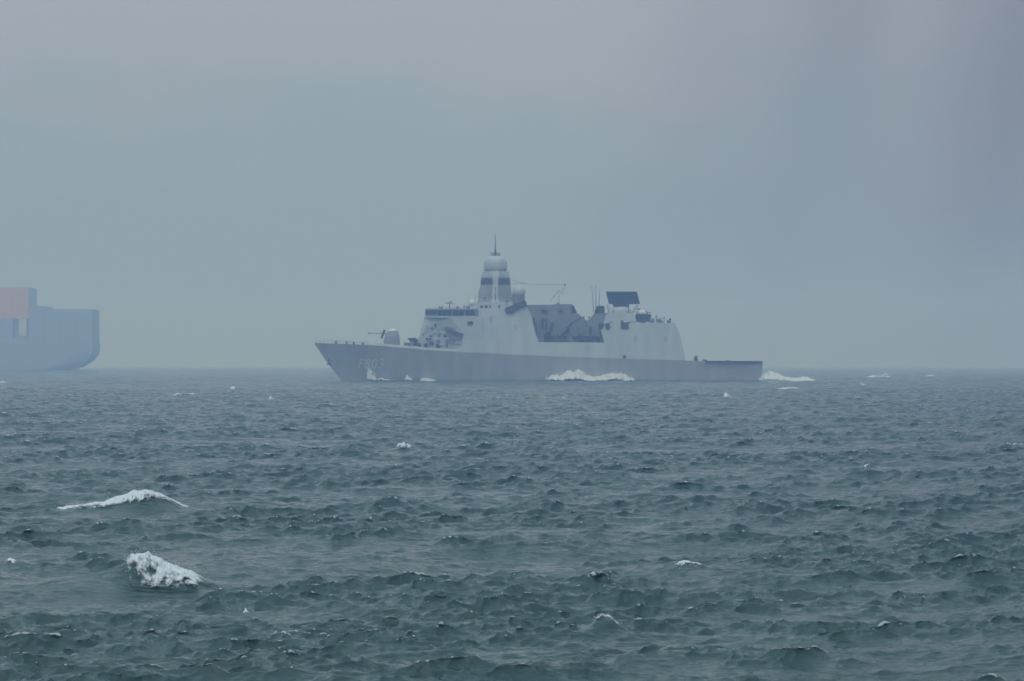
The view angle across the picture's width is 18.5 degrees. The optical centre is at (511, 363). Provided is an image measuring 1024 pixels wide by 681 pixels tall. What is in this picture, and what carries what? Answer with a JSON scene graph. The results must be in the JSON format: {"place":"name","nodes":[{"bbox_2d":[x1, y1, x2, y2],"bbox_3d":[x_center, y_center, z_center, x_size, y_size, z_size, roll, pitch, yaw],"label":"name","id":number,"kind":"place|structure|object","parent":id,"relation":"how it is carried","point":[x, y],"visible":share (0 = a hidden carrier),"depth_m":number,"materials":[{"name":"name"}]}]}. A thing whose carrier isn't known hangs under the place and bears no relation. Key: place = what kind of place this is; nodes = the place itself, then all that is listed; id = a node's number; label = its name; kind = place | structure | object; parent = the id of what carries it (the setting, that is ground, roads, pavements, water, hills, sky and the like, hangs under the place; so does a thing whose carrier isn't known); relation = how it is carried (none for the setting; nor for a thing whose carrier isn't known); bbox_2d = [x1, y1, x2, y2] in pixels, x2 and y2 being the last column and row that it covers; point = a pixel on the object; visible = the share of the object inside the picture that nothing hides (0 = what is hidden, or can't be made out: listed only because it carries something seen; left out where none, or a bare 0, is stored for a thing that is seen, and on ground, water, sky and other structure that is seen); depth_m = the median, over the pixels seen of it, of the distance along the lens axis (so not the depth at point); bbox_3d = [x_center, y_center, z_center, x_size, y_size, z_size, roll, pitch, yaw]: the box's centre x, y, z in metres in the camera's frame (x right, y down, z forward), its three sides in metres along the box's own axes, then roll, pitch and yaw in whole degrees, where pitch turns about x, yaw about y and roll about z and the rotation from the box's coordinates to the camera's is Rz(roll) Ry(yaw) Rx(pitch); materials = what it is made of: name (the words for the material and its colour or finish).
{"place":"outdoors","nodes":[
{"label":"outdoors","id":0,"kind":"place"},
{"bbox_2d":[0,368,1023,680],"bbox_3d":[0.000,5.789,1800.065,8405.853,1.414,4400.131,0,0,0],"label":"sea","id":1,"kind":"structure","parent":0,"point":[324,526],"depth_m":110.49,"materials":[{"name":"teal liquid"}]},
{"bbox_2d":[0,318,100,369],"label":"container ship","id":2,"kind":"object","parent":1,"relation":"on","point":[43,356],"visible":0.94,"depth_m":2576.03},
{"bbox_2d":[13,315,28,318],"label":"red container","id":3,"kind":"object","parent":2,"relation":"on","point":[20,316],"visible":1,"depth_m":2576.08,"materials":[{"name":"metal"}]},
{"bbox_2d":[13,312,28,314],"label":"red container","id":4,"kind":"object","parent":3,"relation":"on","point":[20,313],"visible":1,"depth_m":2576.11,"materials":[{"name":"metal"}]},
{"bbox_2d":[13,309,28,311],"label":"red container","id":5,"kind":"object","parent":4,"relation":"on","point":[20,310],"visible":1,"depth_m":2576.07,"materials":[{"name":"metal"}]},
{"bbox_2d":[13,306,28,308],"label":"red container","id":6,"kind":"object","parent":5,"relation":"on","point":[20,307],"visible":1,"depth_m":2576.07,"materials":[{"name":"metal"}]},
{"bbox_2d":[13,303,28,305],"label":"red container","id":7,"kind":"object","parent":6,"relation":"on","point":[20,304],"visible":1,"depth_m":2576.07,"materials":[{"name":"metal"}]},
{"bbox_2d":[13,300,28,302],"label":"red container","id":8,"kind":"object","parent":7,"relation":"on","point":[20,301],"visible":1,"depth_m":2576.07,"materials":[{"name":"metal"}]},
{"bbox_2d":[13,297,28,299],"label":"red container","id":9,"kind":"object","parent":8,"relation":"on","point":[20,298],"visible":1,"depth_m":2576.07,"materials":[{"name":"metal"}]},
{"bbox_2d":[13,294,28,296],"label":"red container","id":10,"kind":"object","parent":9,"relation":"on","point":[20,295],"visible":1,"depth_m":2576.08,"materials":[{"name":"metal"}]},
{"bbox_2d":[13,290,28,293],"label":"red container","id":11,"kind":"object","parent":10,"relation":"on","point":[20,291],"visible":1,"depth_m":2576.08,"materials":[{"name":"metal"}]},
{"bbox_2d":[13,287,28,289],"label":"red container","id":12,"kind":"object","parent":11,"relation":"on","point":[20,288],"visible":1,"depth_m":2576.08,"materials":[{"name":"metal"}]},
{"bbox_2d":[13,288,98,343],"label":"container rows","id":13,"kind":"object","parent":2,"relation":"on","point":[32,296],"visible":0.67,"depth_m":2592.61,"materials":[{"name":"blue metal"}]},
{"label":"blue container","id":14,"kind":"object","parent":2,"relation":"on","visible":0},
{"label":"blue container","id":15,"kind":"object","parent":14,"relation":"on","visible":0},
{"bbox_2d":[0,334,12,336],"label":"blue container","id":16,"kind":"object","parent":15,"relation":"on","point":[6,335],"visible":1,"depth_m":2576.08,"materials":[{"name":"metal"}]},
{"bbox_2d":[0,331,12,333],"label":"blue container","id":17,"kind":"object","parent":16,"relation":"on","point":[6,332],"visible":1,"depth_m":2576.08,"materials":[{"name":"metal"}]},
{"bbox_2d":[0,328,12,330],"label":"blue container","id":18,"kind":"object","parent":17,"relation":"on","point":[6,329],"visible":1,"depth_m":2576.08,"materials":[{"name":"metal"}]},
{"bbox_2d":[0,325,12,327],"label":"blue container","id":19,"kind":"object","parent":18,"relation":"on","point":[6,326],"visible":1,"depth_m":2576.08,"materials":[{"name":"metal"}]},
{"bbox_2d":[0,322,12,324],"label":"blue container","id":20,"kind":"object","parent":19,"relation":"on","point":[6,323],"visible":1,"depth_m":2576.11,"materials":[{"name":"metal"}]},
{"bbox_2d":[0,318,12,321],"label":"blue container","id":21,"kind":"object","parent":20,"relation":"on","point":[6,320],"visible":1,"depth_m":2576.08,"materials":[{"name":"metal"}]},
{"bbox_2d":[0,315,12,318],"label":"red container","id":22,"kind":"object","parent":21,"relation":"on","point":[6,316],"visible":1,"depth_m":2576.08,"materials":[{"name":"metal"}]},
{"bbox_2d":[0,312,12,314],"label":"red container","id":23,"kind":"object","parent":22,"relation":"on","point":[6,313],"visible":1,"depth_m":2576.11,"materials":[{"name":"metal"}]},
{"bbox_2d":[0,309,12,311],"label":"red container","id":24,"kind":"object","parent":23,"relation":"on","point":[6,310],"visible":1,"depth_m":2576.08,"materials":[{"name":"metal"}]},
{"bbox_2d":[0,306,12,308],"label":"red container","id":25,"kind":"object","parent":24,"relation":"on","point":[6,307],"visible":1,"depth_m":2576.08,"materials":[{"name":"metal"}]},
{"bbox_2d":[0,303,12,305],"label":"red container","id":26,"kind":"object","parent":25,"relation":"on","point":[6,304],"visible":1,"depth_m":2576.08,"materials":[{"name":"metal"}]},
{"bbox_2d":[0,300,12,302],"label":"red container","id":27,"kind":"object","parent":26,"relation":"on","point":[6,301],"visible":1,"depth_m":2576.08,"materials":[{"name":"metal"}]},
{"bbox_2d":[0,297,12,299],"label":"red container","id":28,"kind":"object","parent":27,"relation":"on","point":[6,298],"visible":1,"depth_m":2576.08,"materials":[{"name":"metal"}]},
{"bbox_2d":[0,294,12,296],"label":"red container","id":29,"kind":"object","parent":28,"relation":"on","point":[6,295],"visible":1,"depth_m":2576.08,"materials":[{"name":"metal"}]},
{"bbox_2d":[0,290,12,293],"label":"red container","id":30,"kind":"object","parent":29,"relation":"on","point":[6,291],"visible":1,"depth_m":2576.08,"materials":[{"name":"metal"}]},
{"bbox_2d":[0,287,12,289],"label":"red container","id":31,"kind":"object","parent":30,"relation":"on","point":[6,288],"visible":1,"depth_m":2576.08,"materials":[{"name":"metal"}]},
{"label":"blue container","id":32,"kind":"object","parent":2,"relation":"on","visible":0},
{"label":"blue container","id":33,"kind":"object","parent":32,"relation":"on","visible":0},
{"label":"blue container","id":34,"kind":"object","parent":33,"relation":"on","visible":0},
{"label":"blue container","id":35,"kind":"object","parent":34,"relation":"on","visible":0},
{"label":"blue container","id":36,"kind":"object","parent":35,"relation":"on","visible":0},
{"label":"blue container","id":37,"kind":"object","parent":36,"relation":"on","visible":0},
{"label":"blue container","id":38,"kind":"object","parent":37,"relation":"on","visible":0},
{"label":"blue container","id":39,"kind":"object","parent":38,"relation":"on","visible":0},
{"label":"blue container","id":40,"kind":"object","parent":39,"relation":"on","visible":0},
{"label":"blue container","id":41,"kind":"object","parent":40,"relation":"on","visible":0},
{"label":"blue container","id":42,"kind":"object","parent":41,"relation":"on","visible":0},
{"bbox_2d":[29,306,44,308],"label":"blue container","id":43,"kind":"object","parent":42,"relation":"on","point":[36,307],"visible":1,"depth_m":2576.08,"materials":[{"name":"metal"}]},
{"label":"blue container","id":44,"kind":"object","parent":2,"relation":"on","visible":0},
{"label":"blue container","id":45,"kind":"object","parent":44,"relation":"on","visible":0},
{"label":"blue container","id":46,"kind":"object","parent":45,"relation":"on","visible":0},
{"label":"blue container","id":47,"kind":"object","parent":46,"relation":"on","visible":0},
{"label":"blue container","id":48,"kind":"object","parent":47,"relation":"on","visible":0},
{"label":"blue container","id":49,"kind":"object","parent":48,"relation":"on","visible":0},
{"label":"blue container","id":50,"kind":"object","parent":49,"relation":"on","visible":0},
{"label":"blue container","id":51,"kind":"object","parent":50,"relation":"on","visible":0},
{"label":"blue container","id":52,"kind":"object","parent":51,"relation":"on","visible":0},
{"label":"blue container","id":53,"kind":"object","parent":52,"relation":"on","visible":0},
{"bbox_2d":[61,309,75,311],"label":"blue container","id":54,"kind":"object","parent":53,"relation":"on","point":[68,310],"visible":1,"depth_m":2576.05,"materials":[{"name":"metal"}]},
{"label":"blue container","id":55,"kind":"object","parent":2,"relation":"on","visible":0},
{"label":"blue container","id":56,"kind":"object","parent":55,"relation":"on","visible":0},
{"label":"blue container","id":57,"kind":"object","parent":56,"relation":"on","visible":0},
{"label":"blue container","id":58,"kind":"object","parent":57,"relation":"on","visible":0},
{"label":"blue container","id":59,"kind":"object","parent":58,"relation":"on","visible":0},
{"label":"blue container","id":60,"kind":"object","parent":59,"relation":"on","visible":0},
{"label":"blue container","id":61,"kind":"object","parent":60,"relation":"on","visible":0},
{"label":"blue container","id":62,"kind":"object","parent":61,"relation":"on","visible":0},
{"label":"blue container","id":63,"kind":"object","parent":62,"relation":"on","visible":0},
{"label":"blue container","id":64,"kind":"object","parent":63,"relation":"on","visible":0},
{"bbox_2d":[76,309,92,311],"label":"blue container","id":65,"kind":"object","parent":64,"relation":"on","point":[84,310],"visible":1,"depth_m":2576.11,"materials":[{"name":"metal"}]},
{"bbox_2d":[57,486,188,508],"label":"breaking wave","id":66,"kind":"object","parent":1,"relation":"on","point":[139,495],"visible":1,"depth_m":122.33,"materials":[{"name":"liquid"}]},
{"bbox_2d":[123,549,205,586],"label":"breaking wave","id":67,"kind":"object","parent":1,"relation":"on","point":[164,568],"visible":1,"depth_m":81.17,"materials":[{"name":"liquid"}]},
{"bbox_2d":[366,368,377,379],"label":"bow spray","id":68,"kind":"object","parent":1,"relation":"on","point":[370,375],"visible":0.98,"depth_m":1004.02,"materials":[{"name":"liquid"}]},
{"bbox_2d":[397,442,410,447],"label":"whitecap","id":69,"kind":"object","parent":1,"relation":"on","point":[403,444],"visible":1,"depth_m":208.71,"materials":[{"name":"liquid"}]},
{"bbox_2d":[419,378,434,380],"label":"side wave","id":70,"kind":"object","parent":1,"relation":"on","point":[426,379],"visible":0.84,"depth_m":1000.89,"materials":[{"name":"liquid"}]},
{"bbox_2d":[314,234,762,380],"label":"frigate","id":71,"kind":"object","parent":1,"relation":"on","point":[500,332],"visible":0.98,"depth_m":1001.17,"materials":[{"name":"grey metal"}]},
{"bbox_2d":[458,310,463,314],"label":"window","id":72,"kind":"structure","parent":71,"relation":"in","point":[460,312],"depth_m":1001.38,"materials":[{"name":"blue glass"}]},
{"bbox_2d":[545,368,637,380],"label":"side wave","id":73,"kind":"object","parent":1,"relation":"on","point":[576,374],"visible":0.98,"depth_m":998.10,"materials":[{"name":"liquid"}]},
{"bbox_2d":[593,612,617,623],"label":"whitecap","id":74,"kind":"object","parent":1,"relation":"on","point":[601,614],"visible":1,"depth_m":67.66,"materials":[{"name":"liquid"}]},
{"bbox_2d":[675,560,700,568],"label":"whitecap","id":75,"kind":"object","parent":1,"relation":"on","point":[683,561],"visible":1,"depth_m":87.17,"materials":[{"name":"liquid"}]},
{"bbox_2d":[759,368,814,380],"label":"stern wake","id":76,"kind":"object","parent":1,"relation":"on","point":[768,374],"visible":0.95,"depth_m":1004.71,"materials":[{"name":"liquid"}]},
{"bbox_2d":[863,375,890,377],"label":"whitecap","id":77,"kind":"object","parent":1,"relation":"on","point":[875,376],"visible":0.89,"depth_m":1219.47,"materials":[{"name":"liquid"}]},
{"bbox_2d":[0,0,1023,367],"label":"sky","id":78,"kind":"structure","parent":0,"point":[227,183],"materials":[{"name":"grey"}]}
]}

